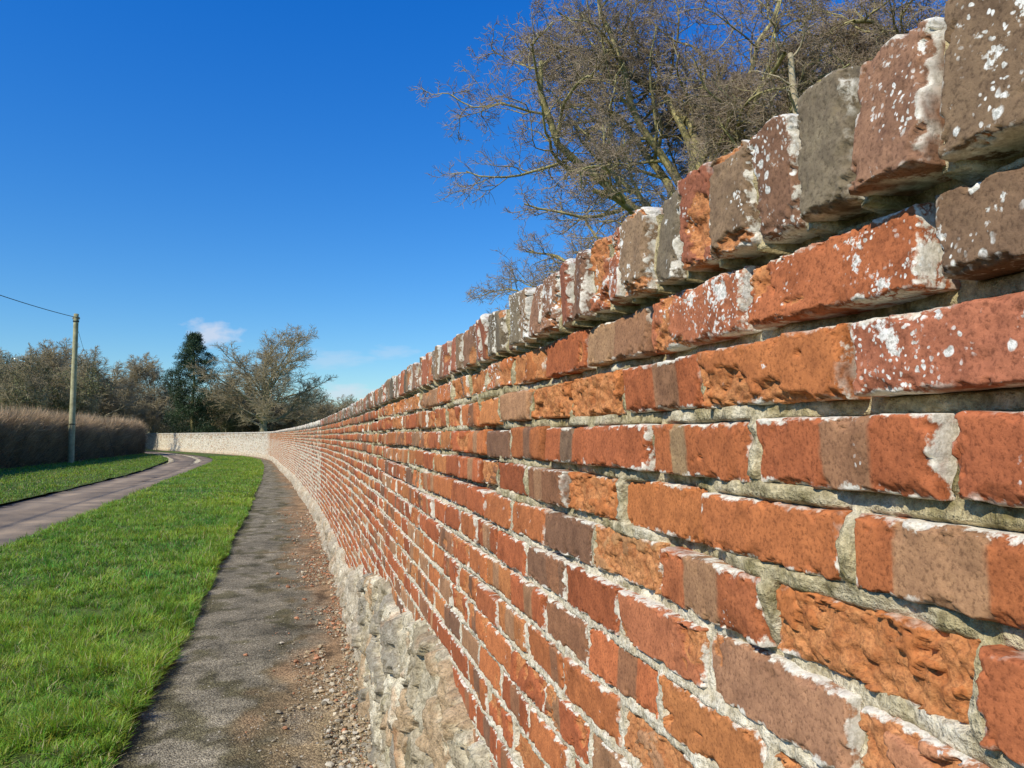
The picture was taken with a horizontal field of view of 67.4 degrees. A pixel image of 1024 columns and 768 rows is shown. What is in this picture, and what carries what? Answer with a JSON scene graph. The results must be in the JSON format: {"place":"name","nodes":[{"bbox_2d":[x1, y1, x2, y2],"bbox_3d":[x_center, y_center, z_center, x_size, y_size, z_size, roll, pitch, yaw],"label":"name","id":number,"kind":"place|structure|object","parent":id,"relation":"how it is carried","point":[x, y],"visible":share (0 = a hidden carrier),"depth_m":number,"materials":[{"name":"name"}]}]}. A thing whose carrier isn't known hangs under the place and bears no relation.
{"place":"outdoors","nodes":[
{"label":"outdoors","id":0,"kind":"place"},
{"bbox_2d":[0,451,203,505],"bbox_3d":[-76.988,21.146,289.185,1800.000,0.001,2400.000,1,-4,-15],"label":"ground","id":1,"kind":"structure","parent":0,"point":[71,488],"depth_m":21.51,"materials":[{"name":"green plant"}]},
{"bbox_2d":[0,342,69,415],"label":"ivy clad tree","id":2,"kind":"object","parent":1,"relation":"on","point":[20,386],"visible":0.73,"depth_m":68.68,"materials":[{"name":"green plant"}]},
{"bbox_2d":[67,314,79,462],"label":"utility pole","id":3,"kind":"object","parent":1,"relation":"on","point":[71,437],"visible":0.96,"depth_m":42.98,"materials":[{"name":"grey wood"}]},
{"bbox_2d":[0,295,77,317],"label":"overhead wire","id":4,"kind":"object","parent":3,"relation":"attached to","point":[38,307],"visible":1,"depth_m":37.04,"materials":[{"name":"grey metal"}]},
{"bbox_2d":[78,331,115,458],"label":"stay wire","id":5,"kind":"object","parent":3,"relation":"attached to","point":[96,393],"visible":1,"depth_m":44.93,"materials":[{"name":"grey metal"}]},
{"bbox_2d":[0,401,149,469],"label":"hedge","id":6,"kind":"object","parent":1,"relation":"on","point":[29,438],"visible":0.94,"depth_m":41.98,"materials":[{"name":"brown plant"}]},
{"bbox_2d":[43,355,112,417],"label":"ivy clad tree","id":7,"kind":"object","parent":1,"relation":"on","point":[82,401],"visible":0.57,"depth_m":72.64,"materials":[{"name":"green plant"}]},
{"bbox_2d":[94,353,174,430],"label":"bare tree","id":8,"kind":"object","parent":1,"relation":"on","point":[137,370],"visible":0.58,"depth_m":96.26,"materials":[{"name":"brown plant"}]},
{"bbox_2d":[113,352,198,432],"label":"bare tree","id":9,"kind":"object","parent":1,"relation":"on","point":[152,379],"visible":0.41,"depth_m":100.88,"materials":[{"name":"brown plant"}]},
{"bbox_2d":[134,406,213,432],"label":"distant shrubs","id":10,"kind":"object","parent":1,"relation":"on","point":[162,427],"visible":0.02,"depth_m":109.13,"materials":[{"name":"brown plant"}]},
{"bbox_2d":[0,338,356,432],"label":"distant trees","id":11,"kind":"object","parent":1,"relation":"on","point":[52,359],"visible":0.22,"depth_m":91.30,"materials":[{"name":"brown plant"}]},
{"bbox_2d":[156,331,227,432],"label":"pine tree","id":12,"kind":"object","parent":1,"relation":"on","point":[192,344],"visible":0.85,"depth_m":91.45,"materials":[{"name":"green plant"}]},
{"bbox_2d":[206,366,245,432],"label":"ivy clad tree","id":13,"kind":"object","parent":1,"relation":"on","point":[228,425],"visible":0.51,"depth_m":98.72,"materials":[{"name":"green plant"}]},
{"bbox_2d":[232,388,259,431],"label":"ivy clad tree","id":14,"kind":"object","parent":1,"relation":"on","point":[247,428],"visible":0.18,"depth_m":103.60,"materials":[{"name":"green plant"}]},
{"bbox_2d":[184,323,336,431],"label":"bare tree","id":15,"kind":"object","parent":1,"relation":"on","point":[264,381],"visible":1,"depth_m":89.66,"materials":[{"name":"brown plant"}]},
{"bbox_2d":[256,385,357,431],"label":"distant evergreens","id":16,"kind":"object","parent":1,"relation":"on","point":[321,391],"visible":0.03,"depth_m":116.14,"materials":[{"name":"green plant"}]},
{"bbox_2d":[408,0,888,313],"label":"oak tree","id":17,"kind":"object","parent":1,"relation":"on","point":[709,124],"visible":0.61,"depth_m":22.99,"materials":[{"name":"brown plant"}]},
{"bbox_2d":[756,21,816,119],"bbox_3d":[7.512,-3.184,18.907,2.068,12.111,2.900,1,-4,-15],"label":"dead tree","id":18,"kind":"object","parent":1,"relation":"on","point":[792,92],"visible":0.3,"depth_m":19.77,"materials":[{"name":"grey wood"}]},
{"bbox_2d":[738,0,947,126],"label":"oak tree","id":19,"kind":"object","parent":1,"relation":"on","point":[888,32],"visible":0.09,"depth_m":21.65,"materials":[{"name":"brown plant"}]},
{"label":"wall back","id":20,"kind":"object","parent":1,"relation":"on","visible":0},
{"bbox_2d":[320,387,380,425],"bbox_3d":[-0.822,0.095,4.939,0.340,0.123,18.104,1,-4,-15],"label":"coping","id":21,"kind":"object","parent":20,"relation":"on","point":[368,401],"visible":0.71,"depth_m":6.30,"materials":[{"name":"brick"}]},
{"bbox_2d":[379,290,525,404],"bbox_3d":[-0.272,-0.033,3.029,0.245,0.118,3.057,1,-4,-15],"label":"coping","id":22,"kind":"object","parent":20,"relation":"on","point":[486,336],"visible":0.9,"depth_m":2.09,"materials":[{"name":"brick"}]},
{"bbox_2d":[519,0,1023,342],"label":"coping","id":23,"kind":"object","parent":20,"relation":"on","point":[832,150],"visible":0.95,"depth_m":0.62,"materials":[{"name":"brick"}]},
{"bbox_2d":[0,451,212,546],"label":"road","id":24,"kind":"structure","parent":0,"point":[27,516],"depth_m":18.85,"materials":[{"name":"grey asphalt"}]},
{"bbox_2d":[0,449,263,767],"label":"grass verge","id":25,"kind":"object","parent":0,"point":[100,609],"depth_m":6.69,"materials":[{"name":"plant"}]},
{"bbox_2d":[114,449,377,767],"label":"footpath","id":26,"kind":"structure","parent":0,"point":[275,494],"depth_m":5.11,"materials":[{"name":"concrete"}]},
{"bbox_2d":[145,447,319,521],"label":"rubble plinth","id":27,"kind":"structure","parent":26,"relation":"on","point":[303,493],"depth_m":29.42,"materials":[{"name":"stone"}]},
{"bbox_2d":[142,427,321,506],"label":"bricks","id":28,"kind":"object","parent":27,"relation":"on","point":[291,434],"visible":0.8,"depth_m":34.34,"materials":[{"name":"brick"}]},
{"bbox_2d":[144,409,374,573],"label":"mortar","id":29,"kind":"object","parent":27,"relation":"on","point":[240,439],"visible":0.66,"depth_m":16.85,"materials":[{"name":"beige concrete"}]},
{"bbox_2d":[146,420,320,433],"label":"coping","id":30,"kind":"object","parent":29,"relation":"on","point":[312,424],"visible":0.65,"depth_m":40.15,"materials":[{"name":"brick"}]},
{"bbox_2d":[320,406,386,577],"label":"bricks","id":31,"kind":"object","parent":27,"relation":"on","point":[376,426],"visible":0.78,"depth_m":6.65,"materials":[{"name":"brick"}]},
{"bbox_2d":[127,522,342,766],"bbox_3d":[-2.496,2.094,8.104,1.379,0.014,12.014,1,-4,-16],"label":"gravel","id":32,"kind":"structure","parent":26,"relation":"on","point":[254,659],"depth_m":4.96,"materials":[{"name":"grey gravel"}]},
{"bbox_2d":[237,509,378,767],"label":"brick debris","id":33,"kind":"object","parent":26,"relation":"on","point":[346,695],"visible":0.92,"depth_m":4.81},
{"bbox_2d":[316,508,363,662],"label":"rubble plinth","id":34,"kind":"structure","parent":26,"relation":"on","point":[346,579],"depth_m":7.05,"materials":[{"name":"stone"}]},
{"bbox_2d":[351,572,492,767],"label":"rubble plinth","id":35,"kind":"structure","parent":26,"relation":"on","point":[411,704],"depth_m":2.75,"materials":[{"name":"stone"}]},
{"bbox_2d":[371,347,510,767],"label":"mortar","id":36,"kind":"object","parent":26,"relation":"on","point":[485,396],"visible":0.19,"depth_m":2.33,"materials":[{"name":"beige concrete"}]},
{"bbox_2d":[379,347,554,767],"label":"bricks","id":37,"kind":"object","parent":36,"relation":"on","point":[520,592],"visible":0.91,"depth_m":1.96,"materials":[{"name":"brick"}]},
{"bbox_2d":[496,41,1023,767],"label":"mortar","id":38,"kind":"object","parent":26,"relation":"on","point":[960,737],"visible":0.29,"depth_m":0.71,"materials":[{"name":"beige concrete"}]},
{"bbox_2d":[527,167,1023,767],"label":"bricks","id":39,"kind":"object","parent":38,"relation":"attached to","point":[951,239],"visible":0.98,"depth_m":0.68,"materials":[{"name":"brick"}]},
{"bbox_2d":[0,0,946,432],"label":"sky","id":40,"kind":"structure","parent":0,"point":[225,171],"materials":[{"name":"blue"}]}
]}

